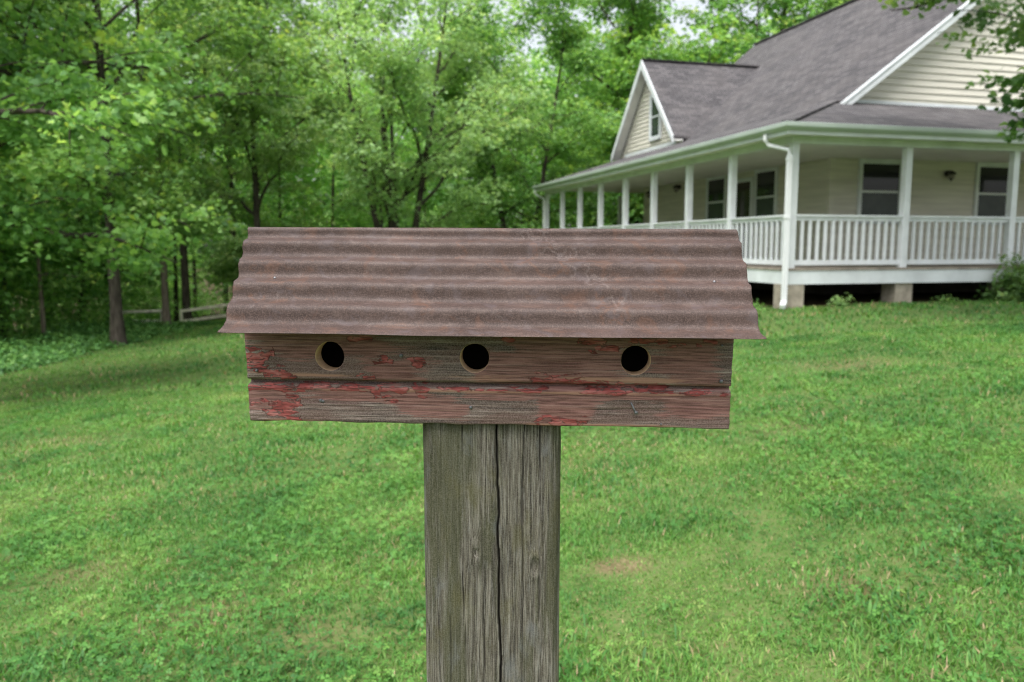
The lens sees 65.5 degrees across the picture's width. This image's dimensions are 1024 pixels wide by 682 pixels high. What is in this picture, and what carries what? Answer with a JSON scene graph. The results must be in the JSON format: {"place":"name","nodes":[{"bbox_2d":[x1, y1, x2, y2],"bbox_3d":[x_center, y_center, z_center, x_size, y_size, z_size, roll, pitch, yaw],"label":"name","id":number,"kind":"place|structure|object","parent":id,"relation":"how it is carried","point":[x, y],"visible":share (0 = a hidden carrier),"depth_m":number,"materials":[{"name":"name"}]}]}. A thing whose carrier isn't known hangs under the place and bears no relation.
{"place":"outdoors","nodes":[
{"label":"outdoors","id":0,"kind":"place"},
{"bbox_2d":[6,0,826,253],"label":"sky","id":1,"kind":"structure","parent":0,"point":[694,3],"materials":[{"name":"white"}]},
{"bbox_2d":[0,254,1023,681],"bbox_3d":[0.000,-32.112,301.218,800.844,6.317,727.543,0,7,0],"label":"ground","id":2,"kind":"structure","parent":0,"point":[758,296],"depth_m":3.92,"materials":[{"name":"green plant"}]},
{"bbox_2d":[0,96,116,333],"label":"sapling","id":3,"kind":"object","parent":2,"relation":"on","point":[65,282],"visible":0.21,"depth_m":21.89,"materials":[{"name":"green plant"}]},
{"bbox_2d":[0,312,216,374],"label":"undergrowth","id":4,"kind":"object","parent":2,"relation":"on","point":[71,342],"visible":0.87,"depth_m":20.14,"materials":[{"name":"green plant"}]},
{"bbox_2d":[0,0,237,281],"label":"leafy tree","id":5,"kind":"object","parent":2,"relation":"on","point":[33,127],"visible":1,"depth_m":10.69,"materials":[{"name":"green plant"}]},
{"bbox_2d":[109,309,161,322],"bbox_3d":[-13.715,-0.642,29.110,1.960,1.045,0.130,0,7,0],"label":"rail fence","id":6,"kind":"object","parent":2,"relation":"on","point":[141,311],"visible":0.26,"depth_m":28.99,"materials":[{"name":"grey wood"}]},
{"bbox_2d":[74,0,239,324],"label":"pale barked tree","id":7,"kind":"object","parent":2,"relation":"on","point":[158,140],"visible":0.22,"depth_m":24.65,"materials":[{"name":"green plant"}]},
{"bbox_2d":[0,0,324,345],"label":"maple tree","id":8,"kind":"object","parent":2,"relation":"on","point":[148,175],"visible":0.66,"depth_m":19.18,"materials":[{"name":"green plant"}]},
{"bbox_2d":[104,0,259,319],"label":"slender tree","id":9,"kind":"object","parent":2,"relation":"on","point":[185,292],"visible":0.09,"depth_m":31.29,"materials":[{"name":"green plant"}]},
{"bbox_2d":[180,304,227,321],"bbox_3d":[-10.595,-1.012,30.073,3.880,1.236,0.130,0,7,0],"label":"rail fence","id":10,"kind":"object","parent":2,"relation":"on","point":[202,308],"visible":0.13,"depth_m":30.01,"materials":[{"name":"grey wood"}]},
{"bbox_2d":[163,4,297,287],"bbox_3d":[-11.411,-7.938,33.055,6.394,14.288,6.346,5,9,38],"label":"slender tree","id":11,"kind":"object","parent":2,"relation":"on","point":[230,162],"visible":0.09,"depth_m":32.49,"materials":[{"name":"green plant"}]},
{"bbox_2d":[157,0,363,288],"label":"woodland tree","id":12,"kind":"object","parent":2,"relation":"on","point":[283,157],"visible":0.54,"depth_m":25.69,"materials":[{"name":"green plant"}]},
{"bbox_2d":[255,0,569,227],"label":"spreading tree","id":13,"kind":"object","parent":2,"relation":"on","point":[376,171],"visible":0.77,"depth_m":26.52,"materials":[{"name":"green plant"}]},
{"bbox_2d":[0,0,832,342],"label":"woodland","id":14,"kind":"object","parent":2,"relation":"on","point":[62,304],"visible":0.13,"depth_m":37.13,"materials":[{"name":"green plant"}]},
{"bbox_2d":[423,423,560,681],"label":"wooden post","id":15,"kind":"object","parent":2,"relation":"on","point":[492,526],"visible":0.96,"depth_m":1.07,"materials":[{"name":"grey wood"}]},
{"bbox_2d":[217,227,766,428],"bbox_3d":[-0.025,-0.025,1.090,0.674,0.257,0.244,1,7,3],"label":"birdhouse","id":16,"kind":"object","parent":15,"relation":"on","point":[575,327],"visible":1,"depth_m":1.03,"materials":[{"name":"brown wood"}]},
{"bbox_2d":[421,0,629,228],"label":"crooked tree","id":17,"kind":"object","parent":2,"relation":"on","point":[574,37],"visible":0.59,"depth_m":32.19,"materials":[{"name":"green plant"}]},
{"bbox_2d":[509,0,735,227],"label":"tall tree","id":18,"kind":"object","parent":2,"relation":"on","point":[642,7],"visible":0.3,"depth_m":37.21,"materials":[{"name":"green plant"}]},
{"bbox_2d":[753,298,765,310],"bbox_3d":[4.479,-0.648,14.716,0.564,0.251,0.606,-5,8,-36],"label":"weed","id":19,"kind":"object","parent":2,"relation":"on","point":[757,305],"visible":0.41,"depth_m":14.66,"materials":[{"name":"green plant"}]},
{"bbox_2d":[670,0,849,63],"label":"tall tree","id":20,"kind":"object","parent":2,"relation":"on","point":[760,3],"visible":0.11,"depth_m":38.56,"materials":[{"name":"green plant"}]},
{"bbox_2d":[532,0,1023,308],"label":"farmhouse","id":21,"kind":"object","parent":2,"relation":"on","point":[854,147],"visible":0.73,"depth_m":18.37,"materials":[{"name":"beige"}]},
{"bbox_2d":[649,94,661,141],"bbox_3d":[4.724,-7.397,26.254,0.076,1.510,0.850,-2,7,-15],"label":"dormer window","id":22,"kind":"structure","parent":21,"relation":"in","point":[655,119],"depth_m":26.34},
{"bbox_2d":[705,175,727,228],"bbox_3d":[5.810,-3.954,22.693,0.076,1.470,1.120,-2,7,-15],"label":"window","id":23,"kind":"structure","parent":21,"relation":"in","point":[716,187],"depth_m":22.65,"materials":[{"name":"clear glass"}]},
{"bbox_2d":[735,177,753,258],"bbox_3d":[6.163,-3.258,21.416,0.076,2.190,1.030,-2,7,-15],"label":"door","id":24,"kind":"structure","parent":21,"relation":"in","point":[744,198],"depth_m":21.21,"materials":[{"name":"black glass"}]},
{"bbox_2d":[753,166,778,226],"bbox_3d":[6.450,-3.665,20.279,0.076,1.470,1.030,-2,7,-15],"label":"window","id":25,"kind":"structure","parent":21,"relation":"in","point":[765,196],"depth_m":20.25,"materials":[{"name":"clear glass"}]},
{"bbox_2d":[856,158,901,223],"bbox_3d":[8.395,-3.402,18.162,1.190,1.450,0.076,-2,7,-15],"label":"window","id":26,"kind":"structure","parent":21,"relation":"in","point":[879,180],"depth_m":18.14,"materials":[{"name":"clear glass"}]},
{"bbox_2d":[972,162,1008,224],"bbox_3d":[11.466,-3.498,18.965,1.100,1.450,0.076,-2,7,-15],"label":"window","id":27,"kind":"structure","parent":21,"relation":"in","point":[990,187],"depth_m":18.93,"materials":[{"name":"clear glass"}]},
{"bbox_2d":[826,292,854,305],"bbox_3d":[6.043,-0.742,14.619,0.482,0.299,0.564,0,7,0],"label":"weed","id":28,"kind":"object","parent":2,"relation":"on","point":[838,301],"visible":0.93,"depth_m":14.54,"materials":[{"name":"green plant"}]},
{"bbox_2d":[930,294,957,302],"bbox_3d":[8.318,-0.802,15.292,0.448,0.226,0.533,0,7,0],"label":"weed","id":29,"kind":"object","parent":2,"relation":"on","point":[943,299],"visible":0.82,"depth_m":15.20,"materials":[{"name":"green plant"}]},
{"bbox_2d":[877,0,1023,142],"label":"overhanging tree","id":30,"kind":"object","parent":2,"relation":"on","point":[1016,82],"visible":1,"depth_m":12.25,"materials":[{"name":"green plant"}]},
{"bbox_2d":[974,249,1023,303],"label":"shrub","id":31,"kind":"object","parent":2,"relation":"on","point":[1014,279],"visible":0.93,"depth_m":15.27,"materials":[{"name":"green plant"}]}
]}

